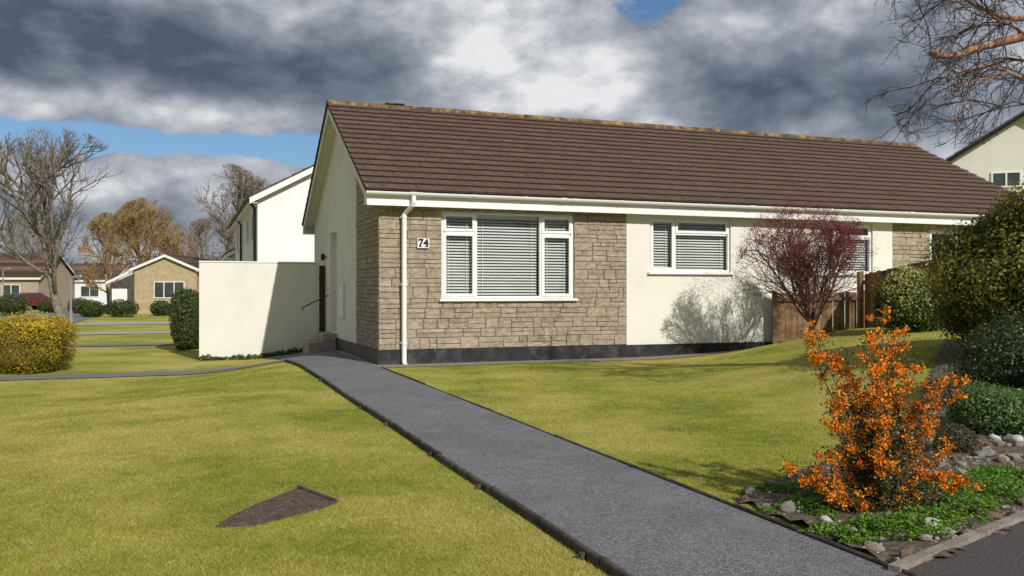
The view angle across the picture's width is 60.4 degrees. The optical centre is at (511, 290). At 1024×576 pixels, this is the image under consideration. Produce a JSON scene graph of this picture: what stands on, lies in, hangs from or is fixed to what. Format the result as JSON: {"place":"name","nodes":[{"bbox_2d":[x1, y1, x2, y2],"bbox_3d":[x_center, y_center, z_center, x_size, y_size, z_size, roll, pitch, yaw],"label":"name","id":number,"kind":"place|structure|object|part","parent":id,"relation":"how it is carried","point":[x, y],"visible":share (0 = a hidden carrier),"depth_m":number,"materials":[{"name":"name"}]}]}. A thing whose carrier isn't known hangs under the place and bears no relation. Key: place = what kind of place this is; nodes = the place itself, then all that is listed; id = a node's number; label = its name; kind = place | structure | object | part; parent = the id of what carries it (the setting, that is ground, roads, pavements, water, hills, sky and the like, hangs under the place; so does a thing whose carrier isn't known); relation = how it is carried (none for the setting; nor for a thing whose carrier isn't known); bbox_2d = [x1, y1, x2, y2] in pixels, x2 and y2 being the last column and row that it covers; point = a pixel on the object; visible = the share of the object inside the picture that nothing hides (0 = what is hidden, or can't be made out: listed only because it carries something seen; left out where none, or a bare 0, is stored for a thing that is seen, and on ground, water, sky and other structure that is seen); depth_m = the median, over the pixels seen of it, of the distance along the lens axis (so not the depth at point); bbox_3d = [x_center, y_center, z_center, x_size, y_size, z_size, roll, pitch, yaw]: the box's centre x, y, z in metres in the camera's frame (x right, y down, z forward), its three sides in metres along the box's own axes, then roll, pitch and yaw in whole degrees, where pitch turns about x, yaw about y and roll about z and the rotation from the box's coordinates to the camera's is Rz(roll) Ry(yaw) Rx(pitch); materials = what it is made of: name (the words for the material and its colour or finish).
{"place":"outdoors","nodes":[
{"label":"outdoors","id":0,"kind":"place"},
{"bbox_2d":[0,305,108,329],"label":"road","id":1,"kind":"structure","parent":0,"point":[77,317],"depth_m":54.78,"materials":[{"name":"grey asphalt"}]},
{"bbox_2d":[70,331,170,334],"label":"path","id":2,"kind":"structure","parent":0,"point":[131,332],"depth_m":32.60,"materials":[{"name":"concrete"}]},
{"bbox_2d":[73,321,169,324],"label":"path","id":3,"kind":"structure","parent":0,"point":[120,323],"depth_m":41.54,"materials":[{"name":"concrete"}]},
{"bbox_2d":[70,343,173,346],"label":"path","id":4,"kind":"structure","parent":0,"point":[123,344],"depth_m":25.34,"materials":[{"name":"concrete"}]},
{"bbox_2d":[0,360,284,379],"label":"path","id":5,"kind":"structure","parent":0,"point":[57,376],"depth_m":16.33,"materials":[{"name":"concrete"}]},
{"bbox_2d":[334,350,375,364],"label":"paving","id":6,"kind":"structure","parent":0,"point":[357,357],"depth_m":16.47,"materials":[{"name":"concrete"}]},
{"bbox_2d":[0,309,977,575],"bbox_3d":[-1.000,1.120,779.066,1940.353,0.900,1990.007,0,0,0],"label":"ground","id":7,"kind":"structure","parent":0,"point":[130,359],"depth_m":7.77,"materials":[{"name":"green plant"}]},
{"bbox_2d":[2,268,10,312],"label":"lamp post","id":8,"kind":"object","parent":7,"relation":"on","point":[3,280],"visible":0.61,"depth_m":61.96,"materials":[{"name":"grey metal"}]},
{"bbox_2d":[0,293,32,315],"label":"round shrub","id":9,"kind":"object","parent":7,"relation":"on","point":[10,303],"visible":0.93,"depth_m":54.64,"materials":[{"name":"green plant"}]},
{"bbox_2d":[12,292,50,308],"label":"parked car","id":10,"kind":"object","parent":7,"relation":"on","point":[35,298],"visible":0.23,"depth_m":71.78,"materials":[{"name":"red metal"}]},
{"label":"window","id":11,"kind":"part","parent":10,"relation":"part of","materials":[{"name":"grey glass"}]},
{"bbox_2d":[1,211,71,252],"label":"bare tree","id":12,"kind":"object","parent":7,"relation":"on","point":[26,238],"visible":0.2,"depth_m":95.19,"materials":[{"name":"brown plant"}]},
{"bbox_2d":[0,253,79,308],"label":"distant house","id":13,"kind":"structure","parent":7,"relation":"on","point":[20,276],"depth_m":76.25,"materials":[{"name":"tile"}]},
{"bbox_2d":[4,284,19,295],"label":"window","id":14,"kind":"structure","parent":13,"relation":"in","point":[8,288],"depth_m":74.86,"materials":[{"name":"white plastic"}]},
{"bbox_2d":[0,310,81,374],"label":"golden shrub","id":15,"kind":"object","parent":7,"relation":"on","point":[28,345],"visible":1,"depth_m":16.58,"materials":[{"name":"yellow plant"}]},
{"bbox_2d":[36,299,61,312],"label":"round shrub","id":16,"kind":"object","parent":7,"relation":"on","point":[45,306],"visible":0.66,"depth_m":61.53,"materials":[{"name":"green plant"}]},
{"bbox_2d":[0,126,127,346],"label":"bare tree","id":17,"kind":"object","parent":7,"relation":"on","point":[40,171],"visible":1,"depth_m":22.92,"materials":[{"name":"grey plant"}]},
{"bbox_2d":[69,275,81,324],"bbox_3d":[-19.834,0.470,40.000,0.600,2.400,0.180,0,0,0],"label":"lamp post","id":18,"kind":"object","parent":7,"relation":"on","point":[71,312],"visible":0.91,"depth_m":39.95,"materials":[{"name":"grey metal"}]},
{"bbox_2d":[66,297,89,313],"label":"round shrub","id":19,"kind":"object","parent":7,"relation":"on","point":[76,302],"visible":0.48,"depth_m":59.51,"materials":[{"name":"green plant"}]},
{"bbox_2d":[76,299,104,316],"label":"round shrub","id":20,"kind":"object","parent":7,"relation":"on","point":[92,308],"visible":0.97,"depth_m":51.57,"materials":[{"name":"green plant"}]},
{"bbox_2d":[69,263,133,304],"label":"distant house","id":21,"kind":"structure","parent":7,"relation":"on","point":[82,290],"depth_m":95.00,"materials":[{"name":"paint"}]},
{"bbox_2d":[80,286,98,296],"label":"window","id":22,"kind":"structure","parent":21,"relation":"in","point":[85,291],"depth_m":94.98,"materials":[{"name":"white plastic"}]},
{"bbox_2d":[77,212,133,303],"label":"bare tree","id":23,"kind":"object","parent":7,"relation":"on","point":[95,225],"visible":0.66,"depth_m":79.51,"materials":[{"name":"brown plant"}]},
{"bbox_2d":[0,252,223,264],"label":"distant woodland","id":24,"kind":"object","parent":7,"relation":"on","point":[216,258],"visible":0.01,"depth_m":145.26,"materials":[{"name":"brown plant"}]},
{"bbox_2d":[103,299,138,317],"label":"round shrub","id":25,"kind":"object","parent":7,"relation":"on","point":[122,307],"visible":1,"depth_m":51.59,"materials":[{"name":"green plant"}]},
{"bbox_2d":[103,197,181,272],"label":"bare tree","id":26,"kind":"object","parent":7,"relation":"on","point":[135,221],"visible":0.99,"depth_m":70.60,"materials":[{"name":"brown plant"}]},
{"bbox_2d":[105,253,208,313],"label":"distant bungalow","id":27,"kind":"object","parent":7,"relation":"on","point":[146,284],"visible":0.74,"depth_m":60.08,"materials":[{"name":"tile"}]},
{"bbox_2d":[112,289,126,301],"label":"garage door","id":28,"kind":"structure","parent":27,"relation":"in","point":[116,293],"depth_m":59.96,"materials":[{"name":"white plastic"}]},
{"bbox_2d":[154,281,184,297],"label":"window","id":29,"kind":"structure","parent":27,"relation":"in","point":[162,289],"depth_m":60.12,"materials":[{"name":"white plastic"}]},
{"bbox_2d":[149,300,172,315],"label":"round shrub","id":30,"kind":"object","parent":7,"relation":"on","point":[160,307],"visible":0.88,"depth_m":54.55,"materials":[{"name":"green plant"}]},
{"bbox_2d":[153,215,198,256],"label":"bare tree","id":31,"kind":"object","parent":7,"relation":"on","point":[174,244],"visible":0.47,"depth_m":77.17,"materials":[{"name":"brown plant"}]},
{"bbox_2d":[168,287,198,350],"bbox_3d":[-8.592,0.755,23.513,0.800,1.721,1.990,0,0,0],"label":"hedge","id":32,"kind":"object","parent":7,"relation":"on","point":[183,313],"visible":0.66,"depth_m":22.85,"materials":[{"name":"green plant"}]},
{"bbox_2d":[179,218,219,260],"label":"bare tree","id":33,"kind":"object","parent":7,"relation":"on","point":[201,223],"visible":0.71,"depth_m":89.01,"materials":[{"name":"brown plant"}]},
{"bbox_2d":[220,248,234,260],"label":"terraced house","id":34,"kind":"structure","parent":7,"relation":"on","point":[228,255],"depth_m":47.02,"materials":[{"name":"grey paint"}]},
{"bbox_2d":[194,163,265,261],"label":"bare tree","id":35,"kind":"object","parent":7,"relation":"on","point":[228,237],"visible":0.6,"depth_m":61.65,"materials":[{"name":"brown plant"}]},
{"bbox_2d":[227,176,270,233],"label":"bare tree","id":36,"kind":"object","parent":7,"relation":"on","point":[256,191],"visible":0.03,"depth_m":65.80,"materials":[{"name":"brown plant"}]},
{"bbox_2d":[197,346,302,359],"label":"wall base plants","id":37,"kind":"object","parent":7,"relation":"on","point":[255,356],"depth_m":20.09,"materials":[{"name":"green plant"}]},
{"bbox_2d":[199,261,318,359],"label":"garden wall","id":38,"kind":"structure","parent":7,"relation":"on","point":[249,307],"depth_m":20.26,"materials":[{"name":"white paint"}]},
{"bbox_2d":[227,164,313,261],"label":"terraced house","id":39,"kind":"structure","parent":7,"relation":"on","point":[265,224],"depth_m":32.38,"materials":[{"name":"white paint"}]},
{"bbox_2d":[236,229,238,251],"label":"window","id":40,"kind":"structure","parent":39,"relation":"in","point":[237,232],"depth_m":43.87,"materials":[{"name":"grey glass"}]},
{"bbox_2d":[242,223,243,248],"bbox_3d":[-12.358,-2.480,40.340,0.048,1.100,1.400,0,0,-20],"label":"window","id":41,"kind":"structure","parent":39,"relation":"in","point":[243,223],"depth_m":39.74,"materials":[{"name":"grey glass"}]},
{"bbox_2d":[246,216,249,244],"bbox_3d":[-10.978,-2.480,36.586,0.048,1.100,1.400,0,0,-20],"label":"window","id":42,"kind":"structure","parent":39,"relation":"in","point":[248,219],"depth_m":36.02,"materials":[{"name":"grey glass"}]},
{"bbox_2d":[251,212,252,240],"bbox_3d":[-9.937,-2.480,33.772,0.048,1.100,1.400,0,0,-20],"label":"window","id":43,"kind":"structure","parent":39,"relation":"in","point":[252,212],"depth_m":33.86,"materials":[{"name":"grey glass"}]},
{"bbox_2d":[215,485,338,527],"bbox_3d":[-1.309,1.263,5.122,0.436,0.034,0.958,0,0,18],"label":"bare soil patch","id":44,"kind":"object","parent":7,"relation":"on","point":[299,499],"visible":1,"depth_m":5.11,"materials":[{"name":"soil"}]},
{"bbox_2d":[284,359,633,575],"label":"path edging","id":45,"kind":"object","parent":7,"relation":"on","point":[606,565],"visible":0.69,"depth_m":5.26,"materials":[{"name":"grey concrete"}]},
{"bbox_2d":[375,349,746,367],"bbox_3d":[1.502,1.182,16.059,8.018,0.156,0.620,0,0,-20],"label":"gravel strip","id":46,"kind":"object","parent":7,"relation":"on","point":[532,361],"visible":0.88,"depth_m":15.65,"materials":[{"name":"grey gravel"}]},
{"bbox_2d":[381,367,918,575],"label":"path edging","id":47,"kind":"object","parent":7,"relation":"on","point":[817,537],"visible":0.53,"depth_m":5.12,"materials":[{"name":"grey concrete"}]},
{"bbox_2d":[301,100,1021,364],"bbox_3d":[3.475,-1.255,21.254,16.353,5.650,9.041,0,0,-20],"label":"bungalow","id":48,"kind":"object","parent":7,"relation":"on","point":[442,235],"visible":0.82,"depth_m":17.06,"materials":[{"name":"brown tile"}]},
{"bbox_2d":[319,266,324,331],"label":"gate","id":49,"kind":"structure","parent":48,"relation":"attached to","point":[321,301],"depth_m":20.72,"materials":[{"name":"brown wood"}]},
{"bbox_2d":[439,211,577,301],"bbox_3d":[-0.057,-0.603,15.850,2.630,1.585,0.239,0,0,-20],"label":"window","id":50,"kind":"structure","parent":48,"relation":"in","point":[446,297],"depth_m":15.92,"materials":[{"name":"white plastic"}]},
{"bbox_2d":[648,217,734,274],"bbox_3d":[3.459,-0.857,17.150,1.910,1.095,0.239,0,0,-20],"label":"window","id":51,"kind":"structure","parent":48,"relation":"in","point":[654,269],"depth_m":17.19,"materials":[{"name":"white plastic"}]},
{"bbox_2d":[819,223,870,275],"bbox_3d":[6.966,-0.857,18.447,1.490,1.095,0.239,0,0,-20],"label":"window","id":52,"kind":"structure","parent":48,"relation":"in","point":[866,226],"depth_m":18.66,"materials":[{"name":"white plastic"}]},
{"bbox_2d":[929,230,957,258],"bbox_3d":[9.476,-0.405,19.389,0.850,1.850,0.077,0,0,-20],"label":"window","id":53,"kind":"structure","parent":48,"relation":"in","point":[931,232],"depth_m":19.26,"materials":[{"name":"white plastic"}]},
{"bbox_2d":[727,198,879,337],"bbox_3d":[5.210,-0.361,15.605,2.667,2.579,2.515,0,0,0],"label":"ornamental tree","id":54,"kind":"object","parent":7,"relation":"on","point":[798,265],"visible":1,"depth_m":15.25,"materials":[{"name":"red plant"}]},
{"bbox_2d":[772,290,864,343],"bbox_3d":[6.101,0.670,17.495,1.841,1.360,0.170,0,0,4],"label":"fence","id":55,"kind":"object","parent":7,"relation":"on","point":[788,324],"visible":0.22,"depth_m":17.54,"materials":[{"name":"brown wood"}]},
{"bbox_2d":[734,339,1023,563],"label":"flower bed","id":56,"kind":"object","parent":7,"relation":"on","point":[890,545],"visible":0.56,"depth_m":5.29,"materials":[{"name":"soil"}]},
{"bbox_2d":[741,495,747,502],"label":"stone","id":57,"kind":"object","parent":56,"relation":"on","point":[744,497],"visible":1,"depth_m":5.24,"materials":[{"name":"stone"}]},
{"bbox_2d":[744,487,756,494],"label":"stone","id":58,"kind":"object","parent":56,"relation":"on","point":[751,490],"visible":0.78,"depth_m":5.38,"materials":[{"name":"grey stone"}]},
{"bbox_2d":[780,500,795,511],"bbox_3d":[1.570,1.234,5.006,0.100,0.079,0.078,11,-23,-30],"label":"stone","id":59,"kind":"object","parent":56,"relation":"on","point":[788,506],"visible":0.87,"depth_m":4.98,"materials":[{"name":"grey stone"}]},
{"bbox_2d":[819,515,832,523],"bbox_3d":[1.681,1.242,4.710,0.061,0.061,0.104,-12,17,-11],"label":"stone","id":60,"kind":"object","parent":56,"relation":"on","point":[824,517],"visible":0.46,"depth_m":4.71,"materials":[{"name":"white stone"}]},
{"bbox_2d":[864,540,884,551],"bbox_3d":[1.758,1.243,4.262,0.064,0.043,0.098,23,-5,-40],"label":"stone","id":61,"kind":"object","parent":56,"relation":"on","point":[872,545],"visible":0.87,"depth_m":4.24,"materials":[{"name":"beige stone"}]},
{"bbox_2d":[775,301,985,514],"bbox_3d":[2.141,0.690,5.053,1.257,1.256,0.640,0,0,0],"label":"flowering shrub","id":62,"kind":"object","parent":56,"relation":"on","point":[874,479],"visible":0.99,"depth_m":4.98,"materials":[{"name":"orange plant"}]},
{"bbox_2d":[741,463,1023,546],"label":"ground cover plants","id":63,"kind":"object","parent":56,"relation":"on","point":[1001,476],"visible":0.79,"depth_m":4.90,"materials":[{"name":"green plant"}]},
{"bbox_2d":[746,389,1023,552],"bbox_3d":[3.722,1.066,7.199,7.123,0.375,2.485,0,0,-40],"label":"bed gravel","id":64,"kind":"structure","parent":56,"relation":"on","point":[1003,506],"depth_m":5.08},
{"bbox_2d":[889,557,899,562],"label":"stone","id":65,"kind":"object","parent":56,"relation":"on","point":[894,559],"visible":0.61,"depth_m":4.03,"materials":[{"name":"grey stone"}]},
{"bbox_2d":[899,549,912,558],"bbox_3d":[1.842,1.237,4.109,0.072,0.062,0.044,0,0,0],"label":"stone","id":66,"kind":"object","parent":56,"relation":"on","point":[903,553],"visible":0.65,"depth_m":4.09,"materials":[{"name":"brown stone"}]},
{"bbox_2d":[902,545,913,551],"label":"stone","id":67,"kind":"object","parent":56,"relation":"on","point":[910,547],"visible":0.4,"depth_m":4.19,"materials":[{"name":"stone"}]},
{"bbox_2d":[918,534,931,540],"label":"stone","id":68,"kind":"object","parent":56,"relation":"on","point":[926,537],"visible":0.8,"depth_m":4.38,"materials":[{"name":"beige stone"}]},
{"bbox_2d":[920,517,940,530],"bbox_3d":[2.198,1.238,4.620,0.107,0.086,0.084,-7,12,14],"label":"stone","id":69,"kind":"object","parent":56,"relation":"on","point":[927,519],"visible":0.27,"depth_m":4.60,"materials":[{"name":"white stone"}]},
{"bbox_2d":[936,459,946,464],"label":"stone","id":70,"kind":"object","parent":56,"relation":"on","point":[942,463],"visible":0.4,"depth_m":6.29,"materials":[{"name":"grey stone"}]},
{"bbox_2d":[861,0,1023,150],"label":"birch tree","id":71,"kind":"object","parent":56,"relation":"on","point":[980,46],"visible":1,"depth_m":9.23,"materials":[{"name":"brown plant"}]},
{"bbox_2d":[939,527,954,535],"bbox_3d":[2.238,1.242,4.534,0.086,0.038,0.057,10,18,-12],"label":"stone","id":72,"kind":"object","parent":56,"relation":"on","point":[951,532],"visible":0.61,"depth_m":4.51,"materials":[{"name":"beige stone"}]},
{"bbox_2d":[932,423,981,453],"bbox_3d":[3.417,1.147,6.807,0.370,0.262,0.355,0,0,0],"label":"rockery shrub","id":73,"kind":"object","parent":56,"relation":"on","point":[961,439],"visible":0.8,"depth_m":6.71,"materials":[{"name":"green plant"}]},
{"bbox_2d":[954,461,966,466],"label":"stone","id":74,"kind":"object","parent":56,"relation":"on","point":[960,463],"visible":0.83,"depth_m":6.24,"materials":[{"name":"grey stone"}]},
{"bbox_2d":[962,529,972,533],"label":"stone","id":75,"kind":"object","parent":56,"relation":"on","point":[965,531],"visible":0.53,"depth_m":4.48,"materials":[{"name":"beige stone"}]},
{"bbox_2d":[913,168,1023,349],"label":"evergreen shrub","id":76,"kind":"object","parent":56,"relation":"on","point":[977,271],"visible":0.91,"depth_m":10.20,"materials":[{"name":"green plant"}]},
{"bbox_2d":[969,506,982,514],"bbox_3d":[2.606,1.238,4.944,0.044,0.057,0.086,0,0,-12],"label":"stone","id":77,"kind":"object","parent":56,"relation":"on","point":[979,510],"visible":0.65,"depth_m":4.92,"materials":[{"name":"stone"}]},
{"bbox_2d":[932,306,1023,389],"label":"evergreen shrub","id":78,"kind":"object","parent":56,"relation":"on","point":[996,358],"visible":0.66,"depth_m":8.44,"materials":[{"name":"green plant"}]},
{"bbox_2d":[974,450,984,458],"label":"stone","id":79,"kind":"object","parent":56,"relation":"on","point":[979,454],"visible":0.84,"depth_m":6.56,"materials":[{"name":"grey stone"}]},
{"bbox_2d":[943,381,1023,434],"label":"green shrub","id":80,"kind":"object","parent":56,"relation":"on","point":[993,408],"visible":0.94,"depth_m":7.38,"materials":[{"name":"green plant"}]},
{"bbox_2d":[981,449,990,456],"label":"stone","id":81,"kind":"object","parent":56,"relation":"on","point":[987,453],"visible":0.61,"depth_m":6.63,"materials":[{"name":"grey stone"}]},
{"bbox_2d":[984,511,1002,518],"bbox_3d":[2.645,1.238,4.837,0.099,0.059,0.068,3,6,3],"label":"stone","id":82,"kind":"object","parent":56,"relation":"on","point":[995,515],"visible":0.73,"depth_m":4.81,"materials":[{"name":"brown stone"}]},
{"bbox_2d":[988,434,1000,440],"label":"stone","id":83,"kind":"object","parent":56,"relation":"on","point":[993,437],"visible":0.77,"depth_m":7.20,"materials":[{"name":"white stone"}]},
{"bbox_2d":[998,457,1006,463],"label":"stone","id":84,"kind":"object","parent":56,"relation":"on","point":[1002,460],"visible":0.75,"depth_m":6.34,"materials":[{"name":"stone"}]},
{"bbox_2d":[996,454,1009,462],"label":"stone","id":85,"kind":"object","parent":56,"relation":"on","point":[1006,457],"visible":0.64,"depth_m":6.42,"materials":[{"name":"grey stone"}]},
{"bbox_2d":[1003,433,1011,439],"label":"stone","id":86,"kind":"object","parent":56,"relation":"on","point":[1007,436],"visible":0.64,"depth_m":7.25,"materials":[{"name":"grey stone"}]},
{"bbox_2d":[1008,508,1019,514],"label":"stone","id":87,"kind":"object","parent":56,"relation":"on","point":[1012,511],"visible":0.57,"depth_m":4.88,"materials":[{"name":"grey stone"}]},
{"bbox_2d":[1006,453,1022,460],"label":"stone","id":88,"kind":"object","parent":56,"relation":"on","point":[1013,457],"visible":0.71,"depth_m":6.46,"materials":[{"name":"grey stone"}]},
{"bbox_2d":[1009,435,1023,443],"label":"stone","id":89,"kind":"object","parent":56,"relation":"on","point":[1014,439],"visible":0.79,"depth_m":7.09,"materials":[{"name":"white stone"}]},
{"bbox_2d":[1014,498,1023,506],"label":"stone","id":90,"kind":"object","parent":56,"relation":"on","point":[1019,501],"visible":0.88,"depth_m":5.08,"materials":[{"name":"brown stone"}]},
{"bbox_2d":[1015,441,1023,446],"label":"stone","id":91,"kind":"object","parent":56,"relation":"on","point":[1019,443],"visible":0.92,"depth_m":6.98,"materials":[{"name":"grey stone"}]},
{"bbox_2d":[857,255,943,329],"bbox_3d":[7.092,0.295,16.085,0.170,1.850,2.348,0,0,-13],"label":"fence","id":92,"kind":"object","parent":7,"relation":"on","point":[869,306],"visible":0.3,"depth_m":17.07,"materials":[{"name":"brown wood"}]},
{"bbox_2d":[869,263,945,332],"bbox_3d":[6.605,0.131,14.555,1.263,1.193,1.103,0,0,0],"label":"variegated shrub","id":93,"kind":"object","parent":7,"relation":"on","point":[902,295],"visible":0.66,"depth_m":14.29,"materials":[{"name":"green plant"}]},
{"bbox_2d":[888,510,1023,572],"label":"kerb","id":94,"kind":"structure","parent":7,"relation":"on","point":[915,559],"depth_m":4.30,"materials":[{"name":"concrete"}]},
{"bbox_2d":[945,110,1023,194],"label":"neighbour house","id":95,"kind":"structure","parent":7,"relation":"on","point":[998,159],"depth_m":33.18,"materials":[{"name":"cream render"},{"name":"dark roof tile"},{"name":"white window plastic"}]},
{"bbox_2d":[991,171,1021,187],"bbox_3d":[18.584,-4.180,33.098,1.000,0.600,0.048,0,0,23],"label":"window","id":96,"kind":"structure","parent":95,"relation":"in","point":[1001,179],"depth_m":33.09,"materials":[{"name":"white plastic"}]},
{"bbox_2d":[0,0,1023,265],"label":"sky","id":97,"kind":"structure","parent":0,"point":[177,92],"materials":[{"name":"grey"}]},
{"bbox_2d":[271,350,897,575],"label":"path","id":98,"kind":"structure","parent":0,"point":[634,521],"depth_m":5.36,"materials":[{"name":"grey asphalt"}]},
{"bbox_2d":[894,521,1023,575],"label":"pavement","id":99,"kind":"structure","parent":0,"point":[996,555],"depth_m":4.09,"materials":[{"name":"grey asphalt"}]}
]}

